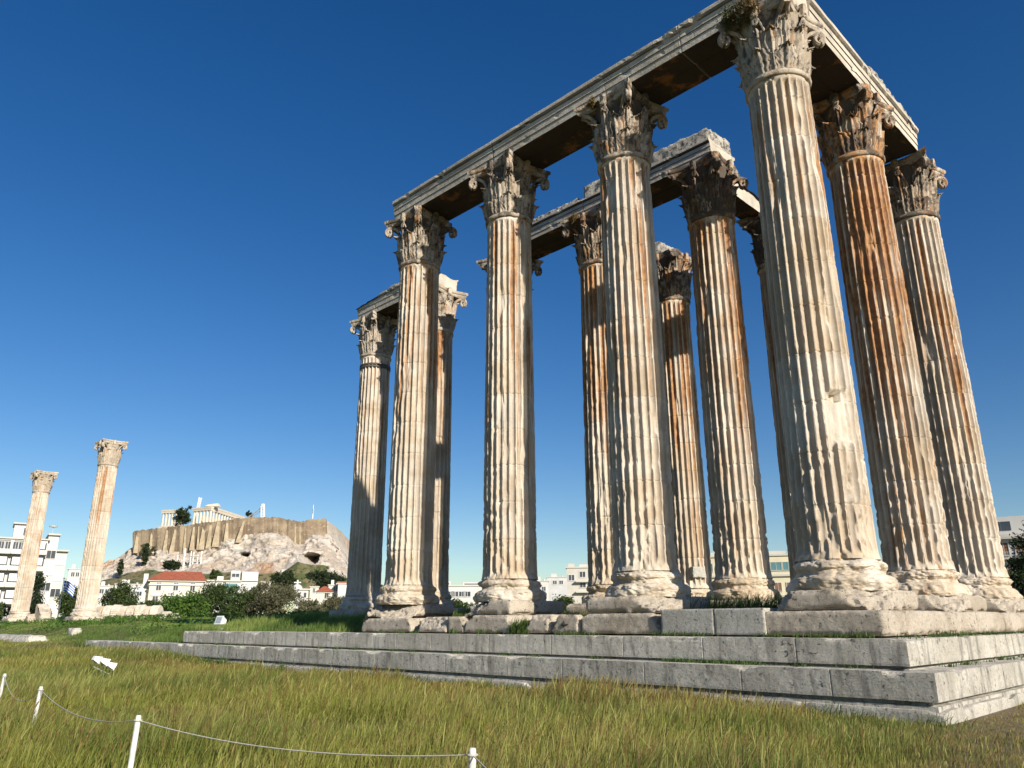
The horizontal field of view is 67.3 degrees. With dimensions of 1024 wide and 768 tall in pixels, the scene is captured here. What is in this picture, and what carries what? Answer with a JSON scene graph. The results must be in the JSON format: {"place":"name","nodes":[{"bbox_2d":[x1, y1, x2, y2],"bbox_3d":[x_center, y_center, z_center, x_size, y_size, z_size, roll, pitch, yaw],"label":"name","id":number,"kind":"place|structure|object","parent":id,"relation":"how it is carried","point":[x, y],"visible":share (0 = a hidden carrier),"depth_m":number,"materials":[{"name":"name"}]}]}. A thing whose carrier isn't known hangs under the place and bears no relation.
{"place":"outdoors","nodes":[
{"label":"outdoors","id":0,"kind":"place"},
{"bbox_2d":[65,521,383,601],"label":"rocky hill","id":1,"kind":"structure","parent":0,"point":[266,555],"depth_m":441.85,"materials":[{"name":"beige stone"}]},
{"bbox_2d":[116,559,123,576],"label":"cypress","id":2,"kind":"object","parent":1,"relation":"on","point":[120,567],"visible":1,"depth_m":428.79,"materials":[{"name":"green plant"}]},
{"bbox_2d":[141,542,150,565],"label":"cypress","id":3,"kind":"object","parent":1,"relation":"on","point":[145,553],"visible":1,"depth_m":442.51,"materials":[{"name":"green plant"}]},
{"bbox_2d":[162,559,180,569],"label":"umbrella pine","id":4,"kind":"object","parent":1,"relation":"on","point":[173,564],"visible":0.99,"depth_m":429.10,"materials":[{"name":"green plant"}]},
{"bbox_2d":[172,505,192,525],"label":"tree","id":5,"kind":"object","parent":1,"relation":"on","point":[182,516],"visible":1,"depth_m":515.52,"materials":[{"name":"green plant"}]},
{"bbox_2d":[177,548,201,567],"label":"scaffold","id":6,"kind":"object","parent":1,"relation":"on","point":[190,561],"visible":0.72,"depth_m":438.16,"materials":[{"name":"white metal"}]},
{"bbox_2d":[158,503,244,527],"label":"hilltop temple","id":7,"kind":"structure","parent":1,"relation":"on","point":[213,508],"depth_m":563.17,"materials":[{"name":"stone"}]},
{"bbox_2d":[209,569,221,579],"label":"tree","id":8,"kind":"object","parent":1,"relation":"on","point":[214,574],"visible":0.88,"depth_m":338.75,"materials":[{"name":"green plant"}]},
{"bbox_2d":[133,516,326,555],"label":"fortress wall","id":9,"kind":"structure","parent":1,"relation":"on","point":[196,536],"depth_m":470.11,"materials":[{"name":"stone"}]},
{"bbox_2d":[270,569,299,588],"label":"tree","id":10,"kind":"object","parent":1,"relation":"on","point":[278,577],"visible":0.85,"depth_m":328.78,"materials":[{"name":"green plant"}]},
{"bbox_2d":[304,569,346,588],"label":"tree","id":11,"kind":"object","parent":1,"relation":"on","point":[325,578],"visible":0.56,"depth_m":317.20,"materials":[{"name":"green plant"}]},
{"bbox_2d":[0,604,1023,767],"bbox_3d":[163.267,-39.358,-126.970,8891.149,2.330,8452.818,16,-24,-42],"label":"ground","id":12,"kind":"structure","parent":0,"point":[1018,724],"depth_m":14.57,"materials":[{"name":"green plant"}]},
{"bbox_2d":[0,602,10,620],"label":"bush","id":13,"kind":"object","parent":12,"relation":"on","point":[4,613],"visible":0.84,"depth_m":93.68,"materials":[{"name":"green plant"}]},
{"bbox_2d":[0,634,48,641],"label":"ruined wall","id":14,"kind":"structure","parent":12,"relation":"on","point":[20,638],"depth_m":51.69,"materials":[{"name":"stone"}]},
{"bbox_2d":[2,470,58,621],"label":"column","id":15,"kind":"structure","parent":12,"relation":"on","point":[42,483],"depth_m":86.66,"materials":[{"name":"stone"}]},
{"bbox_2d":[0,522,68,621],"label":"apartment block","id":16,"kind":"structure","parent":12,"relation":"on","point":[51,562],"depth_m":148.83,"materials":[{"name":"paint"}]},
{"bbox_2d":[49,588,60,596],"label":"window","id":17,"kind":"structure","parent":16,"relation":"in","point":[53,591],"depth_m":150.16,"materials":[{"name":"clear glass"}]},
{"bbox_2d":[52,572,63,580],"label":"window","id":18,"kind":"structure","parent":16,"relation":"in","point":[57,576],"depth_m":151.09,"materials":[{"name":"white"}]},
{"bbox_2d":[55,556,65,564],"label":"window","id":19,"kind":"structure","parent":16,"relation":"in","point":[59,560],"depth_m":151.96,"materials":[{"name":"white"}]},
{"bbox_2d":[32,686,43,722],"bbox_3d":[-7.636,5.341,12.298,0.094,0.939,0.094,2,-17,1],"label":"fence post","id":20,"kind":"object","parent":12,"relation":"on","point":[39,695],"visible":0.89,"depth_m":12.36,"materials":[{"name":"white metal"}]},
{"bbox_2d":[41,690,132,721],"bbox_3d":[-5.862,4.397,10.406,0.012,0.180,5.456,14,-22,-38],"label":"rope","id":21,"kind":"object","parent":20,"relation":"attached to","point":[85,717],"visible":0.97,"depth_m":10.06,"materials":[{"name":"grey fabric"}]},
{"bbox_2d":[30,572,47,613],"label":"cypress","id":22,"kind":"object","parent":12,"relation":"on","point":[36,598],"visible":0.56,"depth_m":100.20,"materials":[{"name":"green plant"}]},
{"bbox_2d":[35,604,51,621],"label":"rock","id":23,"kind":"object","parent":12,"relation":"on","point":[42,611],"visible":0.67,"depth_m":83.96,"materials":[{"name":"stone"}]},
{"bbox_2d":[57,578,64,616],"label":"flag pole","id":24,"kind":"object","parent":12,"relation":"on","point":[60,598],"visible":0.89,"depth_m":88.65,"materials":[{"name":"white metal"}]},
{"bbox_2d":[63,581,74,596],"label":"flag","id":25,"kind":"object","parent":24,"relation":"hanging from","point":[69,587],"visible":1,"depth_m":89.20,"materials":[{"name":"blue fabric"}]},
{"bbox_2d":[50,585,77,616],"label":"tree","id":26,"kind":"object","parent":12,"relation":"on","point":[68,603],"visible":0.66,"depth_m":115.54,"materials":[{"name":"green plant"}]},
{"bbox_2d":[61,564,80,615],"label":"house","id":27,"kind":"structure","parent":12,"relation":"on","point":[73,577],"depth_m":223.55,"materials":[{"name":"paint"}]},
{"bbox_2d":[65,438,127,621],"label":"column","id":28,"kind":"structure","parent":12,"relation":"on","point":[110,453],"depth_m":71.75,"materials":[{"name":"stone"}]},
{"bbox_2d":[91,656,116,674],"bbox_3d":[-13.700,9.638,25.800,0.879,0.968,0.363,0,-17,0],"label":"floodlight","id":29,"kind":"object","parent":12,"relation":"on","point":[106,662],"visible":0.65,"depth_m":25.79,"materials":[{"name":"grey metal"}]},
{"bbox_2d":[97,581,113,606],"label":"house","id":30,"kind":"structure","parent":12,"relation":"on","point":[103,587],"depth_m":231.94,"materials":[{"name":"paint"}]},
{"bbox_2d":[101,605,112,617],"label":"column drum","id":31,"kind":"object","parent":12,"relation":"on","point":[106,610],"depth_m":79.87,"materials":[{"name":"stone"}]},
{"bbox_2d":[110,605,122,616],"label":"column drum","id":32,"kind":"object","parent":12,"relation":"on","point":[114,610],"depth_m":79.91,"materials":[{"name":"stone"}]},
{"bbox_2d":[98,577,143,605],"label":"tree","id":33,"kind":"object","parent":12,"relation":"on","point":[119,596],"visible":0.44,"depth_m":107.00,"materials":[{"name":"green plant"}]},
{"bbox_2d":[114,580,142,603],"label":"house","id":34,"kind":"structure","parent":12,"relation":"on","point":[139,590],"depth_m":229.00,"materials":[{"name":"paint"}]},
{"bbox_2d":[127,715,141,767],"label":"fence post","id":35,"kind":"object","parent":12,"relation":"on","point":[137,719],"visible":1,"depth_m":8.36,"materials":[{"name":"white paint"}]},
{"bbox_2d":[140,720,466,756],"bbox_3d":[-2.212,3.385,7.274,4.491,0.130,0.012,-11,-20,31],"label":"rope","id":36,"kind":"object","parent":35,"relation":"attached to","point":[311,751],"visible":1,"depth_m":7.00,"materials":[{"name":"grey fabric"}]},
{"bbox_2d":[134,604,146,617],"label":"column drum","id":37,"kind":"object","parent":12,"relation":"on","point":[138,610],"depth_m":79.90,"materials":[{"name":"stone"}]},
{"bbox_2d":[149,605,162,616],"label":"column drum","id":38,"kind":"object","parent":12,"relation":"on","point":[156,609],"depth_m":80.05,"materials":[{"name":"stone"}]},
{"bbox_2d":[0,609,330,635],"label":"bank undergrowth","id":39,"kind":"object","parent":12,"relation":"on","point":[120,619],"visible":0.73,"depth_m":60.51,"materials":[{"name":"green plant"}]},
{"bbox_2d":[141,571,206,604],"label":"villa","id":40,"kind":"object","parent":12,"relation":"on","point":[170,582],"visible":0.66,"depth_m":184.16,"materials":[{"name":"paint"}]},
{"bbox_2d":[155,590,212,617],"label":"bush","id":41,"kind":"object","parent":12,"relation":"on","point":[189,602],"visible":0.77,"depth_m":94.85,"materials":[{"name":"green plant"}]},
{"bbox_2d":[196,579,232,615],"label":"tree","id":42,"kind":"object","parent":12,"relation":"on","point":[215,594],"visible":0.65,"depth_m":107.30,"materials":[{"name":"green plant"}]},
{"bbox_2d":[217,594,246,616],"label":"tree","id":43,"kind":"object","parent":12,"relation":"on","point":[230,607],"visible":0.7,"depth_m":93.71,"materials":[{"name":"green plant"}]},
{"bbox_2d":[205,571,263,613],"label":"modern building","id":44,"kind":"structure","parent":12,"relation":"on","point":[248,580],"depth_m":209.72,"materials":[{"name":"paint"}]},
{"bbox_2d":[226,584,263,616],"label":"tree","id":45,"kind":"object","parent":12,"relation":"on","point":[236,589],"visible":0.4,"depth_m":103.41,"materials":[{"name":"green plant"}]},
{"bbox_2d":[244,578,302,615],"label":"olive tree","id":46,"kind":"object","parent":12,"relation":"on","point":[272,599],"visible":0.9,"depth_m":98.76,"materials":[{"name":"green plant"}]},
{"bbox_2d":[294,580,309,609],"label":"church","id":47,"kind":"structure","parent":12,"relation":"on","point":[304,593],"depth_m":159.43,"materials":[{"name":"paint"}]},
{"bbox_2d":[290,597,319,612],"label":"olive tree","id":48,"kind":"object","parent":12,"relation":"on","point":[316,603],"visible":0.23,"depth_m":92.22,"materials":[{"name":"green plant"}]},
{"bbox_2d":[309,586,319,600],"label":"house","id":49,"kind":"structure","parent":12,"relation":"on","point":[313,594],"depth_m":212.46,"materials":[{"name":"paint"}]},
{"bbox_2d":[299,602,330,612],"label":"olive tree","id":50,"kind":"object","parent":12,"relation":"on","point":[319,608],"visible":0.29,"depth_m":89.56,"materials":[{"name":"green plant"}]},
{"bbox_2d":[315,586,333,604],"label":"house","id":51,"kind":"structure","parent":12,"relation":"on","point":[322,592],"depth_m":168.82,"materials":[{"name":"paint"}]},
{"bbox_2d":[320,593,343,610],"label":"olive tree","id":52,"kind":"object","parent":12,"relation":"on","point":[335,603],"visible":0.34,"depth_m":94.64,"materials":[{"name":"green plant"}]},
{"bbox_2d":[337,581,346,597],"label":"house","id":53,"kind":"structure","parent":12,"relation":"on","point":[342,586],"depth_m":198.22,"materials":[{"name":"paint"}]},
{"bbox_2d":[448,581,481,604],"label":"building","id":54,"kind":"structure","parent":12,"relation":"on","point":[465,591],"depth_m":164.32,"materials":[{"name":"paint"}]},
{"bbox_2d":[451,598,478,607],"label":"tree","id":55,"kind":"object","parent":12,"relation":"on","point":[458,602],"visible":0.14,"depth_m":80.57,"materials":[{"name":"green plant"}]},
{"bbox_2d":[467,747,477,767],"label":"fence post","id":56,"kind":"object","parent":12,"relation":"on","point":[472,759],"visible":1,"depth_m":6.11,"materials":[{"name":"white metal"}]},
{"bbox_2d":[537,577,548,600],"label":"house","id":57,"kind":"structure","parent":12,"relation":"on","point":[544,586],"depth_m":232.18,"materials":[{"name":"paint"}]},
{"bbox_2d":[74,589,1023,727],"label":"ledge weeds","id":58,"kind":"object","parent":12,"relation":"on","point":[517,627],"visible":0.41,"depth_m":19.94,"materials":[{"name":"green plant"}]},
{"bbox_2d":[85,631,1023,725],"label":"temple platform","id":59,"kind":"structure","parent":12,"relation":"on","point":[905,677],"depth_m":17.93,"materials":[{"name":"stone"}]},
{"bbox_2d":[329,310,397,616],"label":"column","id":60,"kind":"structure","parent":59,"relation":"on","point":[376,335],"depth_m":41.95,"materials":[{"name":"stone"}]},
{"bbox_2d":[356,274,458,318],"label":"architrave beam","id":61,"kind":"structure","parent":60,"relation":"on","point":[385,303],"depth_m":43.42,"materials":[{"name":"stone"}]},
{"bbox_2d":[362,618,424,631],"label":"stylobate block","id":62,"kind":"structure","parent":59,"relation":"on","point":[393,624],"depth_m":27.33,"materials":[{"name":"stone"}]},
{"bbox_2d":[363,205,456,620],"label":"column","id":63,"kind":"structure","parent":62,"relation":"on","point":[408,589],"depth_m":30.60,"materials":[{"name":"stone"}]},
{"bbox_2d":[392,141,493,220],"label":"architrave beam","id":64,"kind":"structure","parent":63,"relation":"on","point":[448,194],"depth_m":32.12,"materials":[{"name":"stone"}]},
{"bbox_2d":[418,617,448,632],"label":"stylobate block","id":65,"kind":"structure","parent":59,"relation":"on","point":[434,624],"depth_m":25.86,"materials":[{"name":"stone"}]},
{"bbox_2d":[432,284,467,613],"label":"column","id":66,"kind":"structure","parent":59,"relation":"on","point":[447,306],"depth_m":38.43,"materials":[{"name":"stone"}]},
{"bbox_2d":[448,616,472,632],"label":"stylobate block","id":67,"kind":"structure","parent":59,"relation":"on","point":[457,623],"depth_m":24.98,"materials":[{"name":"stone"}]},
{"bbox_2d":[464,615,531,632],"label":"stylobate block","id":68,"kind":"structure","parent":59,"relation":"on","point":[493,623],"depth_m":23.87,"materials":[{"name":"stone"}]},
{"bbox_2d":[464,148,564,617],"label":"column","id":69,"kind":"structure","parent":68,"relation":"on","point":[509,584],"depth_m":26.86,"materials":[{"name":"stone"}]},
{"bbox_2d":[491,73,606,168],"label":"architrave beam","id":70,"kind":"structure","parent":69,"relation":"on","point":[552,133],"depth_m":28.23,"materials":[{"name":"stone"}]},
{"bbox_2d":[469,258,542,611],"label":"column","id":71,"kind":"structure","parent":59,"relation":"on","point":[536,264],"depth_m":37.47,"materials":[{"name":"stone"}]},
{"bbox_2d":[531,198,583,259],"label":"architrave beam","id":72,"kind":"structure","parent":71,"relation":"on","point":[547,238],"depth_m":35.25,"materials":[{"name":"stone"}]},
{"bbox_2d":[525,614,569,632],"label":"stylobate block","id":73,"kind":"structure","parent":59,"relation":"on","point":[542,623],"depth_m":22.48,"materials":[{"name":"stone"}]},
{"bbox_2d":[552,615,585,633],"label":"stylobate block","id":74,"kind":"structure","parent":59,"relation":"on","point":[569,623],"depth_m":21.70,"materials":[{"name":"stone"}]},
{"bbox_2d":[560,202,613,614],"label":"column","id":75,"kind":"structure","parent":59,"relation":"on","point":[585,229],"depth_m":30.86,"materials":[{"name":"stone"}]},
{"bbox_2d":[582,613,661,633],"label":"stylobate block","id":76,"kind":"structure","parent":59,"relation":"on","point":[629,623],"depth_m":20.44,"materials":[{"name":"stone"}]},
{"bbox_2d":[574,77,710,613],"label":"column","id":77,"kind":"structure","parent":76,"relation":"on","point":[623,117],"depth_m":23.08,"materials":[{"name":"stone"}]},
{"bbox_2d":[584,96,598,109],"bbox_3d":[2.706,-9.541,26.099,0.524,0.442,0.469,4,-18,-13],"label":"wild bush","id":78,"kind":"object","parent":77,"relation":"on","point":[592,102],"visible":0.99,"depth_m":26.03,"materials":[{"name":"plant"}]},
{"bbox_2d":[656,248,712,596],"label":"column","id":79,"kind":"structure","parent":59,"relation":"on","point":[691,536],"depth_m":34.52,"materials":[{"name":"stone"}]},
{"bbox_2d":[655,241,672,253],"bbox_3d":[7.309,-6.396,38.091,1.323,0.878,1.132,16,-24,-42],"label":"broken beam stub","id":80,"kind":"object","parent":79,"relation":"on","point":[660,247],"visible":0.18,"depth_m":37.45,"materials":[{"name":"stone"}]},
{"bbox_2d":[660,609,714,634],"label":"squared block","id":81,"kind":"structure","parent":59,"relation":"on","point":[694,621],"depth_m":18.99,"materials":[{"name":"stone"}]},
{"bbox_2d":[665,151,782,607],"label":"column","id":82,"kind":"structure","parent":59,"relation":"on","point":[706,183],"depth_m":27.03,"materials":[{"name":"stone"}]},
{"bbox_2d":[582,128,734,212],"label":"architrave beam","id":83,"kind":"structure","parent":82,"relation":"on","point":[679,153],"depth_m":30.65,"materials":[{"name":"stone"}]},
{"bbox_2d":[713,608,777,634],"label":"squared block","id":84,"kind":"structure","parent":59,"relation":"on","point":[739,621],"depth_m":18.03,"materials":[{"name":"stone"}]},
{"bbox_2d":[736,212,796,580],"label":"column","id":85,"kind":"structure","parent":59,"relation":"on","point":[751,226],"depth_m":31.66,"materials":[{"name":"stone"}]},
{"bbox_2d":[734,183,759,218],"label":"architrave beam","id":86,"kind":"structure","parent":85,"relation":"on","point":[747,204],"depth_m":33.05,"materials":[{"name":"stone"}]},
{"bbox_2d":[765,610,906,635],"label":"stylobate block","id":87,"kind":"structure","parent":59,"relation":"on","point":[841,622],"depth_m":16.59,"materials":[{"name":"stone"}]},
{"bbox_2d":[714,0,918,610],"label":"column","id":88,"kind":"structure","parent":87,"relation":"on","point":[839,565],"depth_m":19.30,"materials":[{"name":"stone"}]},
{"bbox_2d":[602,0,807,104],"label":"architrave beam","id":89,"kind":"structure","parent":88,"relation":"on","point":[683,57],"depth_m":24.60,"materials":[{"name":"stone"}]},
{"bbox_2d":[716,0,746,33],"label":"wild bush","id":90,"kind":"object","parent":88,"relation":"on","point":[728,17],"visible":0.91,"depth_m":22.38,"materials":[{"name":"green plant"}]},
{"bbox_2d":[735,0,762,21],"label":"wild bush","id":91,"kind":"object","parent":88,"relation":"on","point":[751,4],"visible":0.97,"depth_m":21.99,"materials":[{"name":"plant"}]},
{"bbox_2d":[899,610,948,635],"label":"stylobate block","id":92,"kind":"structure","parent":59,"relation":"on","point":[923,622],"depth_m":17.52,"materials":[{"name":"stone"}]},
{"bbox_2d":[884,146,1023,612],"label":"column","id":93,"kind":"structure","parent":59,"relation":"on","point":[916,179],"depth_m":26.95,"materials":[{"name":"stone"}]},
{"bbox_2d":[941,611,978,632],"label":"stylobate block","id":94,"kind":"structure","parent":59,"relation":"on","point":[961,621],"depth_m":19.25,"materials":[{"name":"stone"}]},
{"bbox_2d":[966,611,1004,632],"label":"stylobate block","id":95,"kind":"structure","parent":59,"relation":"on","point":[990,621],"depth_m":21.00,"materials":[{"name":"stone"}]},
{"bbox_2d":[812,83,986,611],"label":"column","id":96,"kind":"structure","parent":95,"relation":"on","point":[912,530],"depth_m":23.23,"materials":[{"name":"stone"}]},
{"bbox_2d":[806,0,870,103],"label":"architrave beam","id":97,"kind":"structure","parent":96,"relation":"on","point":[838,64],"depth_m":24.80,"materials":[{"name":"stone"}]},
{"bbox_2d":[868,66,918,163],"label":"architrave beam","id":98,"kind":"structure","parent":96,"relation":"on","point":[900,138],"depth_m":28.25,"materials":[{"name":"stone"}]},
{"bbox_2d":[1000,613,1023,631],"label":"stylobate block","id":99,"kind":"structure","parent":59,"relation":"on","point":[1014,622],"depth_m":22.51,"materials":[{"name":"stone"}]},
{"bbox_2d":[546,573,566,600],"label":"house","id":100,"kind":"structure","parent":12,"relation":"on","point":[557,586],"depth_m":271.03,"materials":[{"name":"paint"}]},
{"bbox_2d":[546,593,579,606],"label":"tree","id":101,"kind":"object","parent":12,"relation":"on","point":[568,600],"visible":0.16,"depth_m":70.95,"materials":[{"name":"green plant"}]},
{"bbox_2d":[566,564,588,603],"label":"apartment block","id":102,"kind":"structure","parent":12,"relation":"on","point":[577,581],"depth_m":174.53,"materials":[{"name":"paint"}]},
{"bbox_2d":[710,551,789,597],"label":"apartment block","id":103,"kind":"structure","parent":12,"relation":"on","point":[779,565],"depth_m":115.40,"materials":[{"name":"paint"}]},
{"bbox_2d":[770,562,781,570],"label":"window","id":104,"kind":"structure","parent":103,"relation":"in","point":[775,566],"depth_m":115.58,"materials":[{"name":"glass"}]},
{"bbox_2d":[996,515,1023,590],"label":"apartment block","id":105,"kind":"structure","parent":12,"relation":"on","point":[1007,525],"depth_m":95.17,"materials":[{"name":"concrete"}]},
{"bbox_2d":[1000,542,1009,555],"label":"window","id":106,"kind":"structure","parent":105,"relation":"in","point":[1004,544],"depth_m":94.11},
{"bbox_2d":[1005,550,1023,598],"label":"pine tree","id":107,"kind":"object","parent":12,"relation":"on","point":[1017,565],"visible":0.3,"depth_m":55.98,"materials":[{"name":"green plant"}]},
{"bbox_2d":[1005,520,1023,557],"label":"pine tree","id":108,"kind":"object","parent":12,"relation":"on","point":[1020,544],"visible":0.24,"depth_m":61.42,"materials":[{"name":"green plant"}]},
{"bbox_2d":[0,0,1023,616],"label":"sky","id":109,"kind":"structure","parent":0,"point":[197,197],"materials":[{"name":"blue"}]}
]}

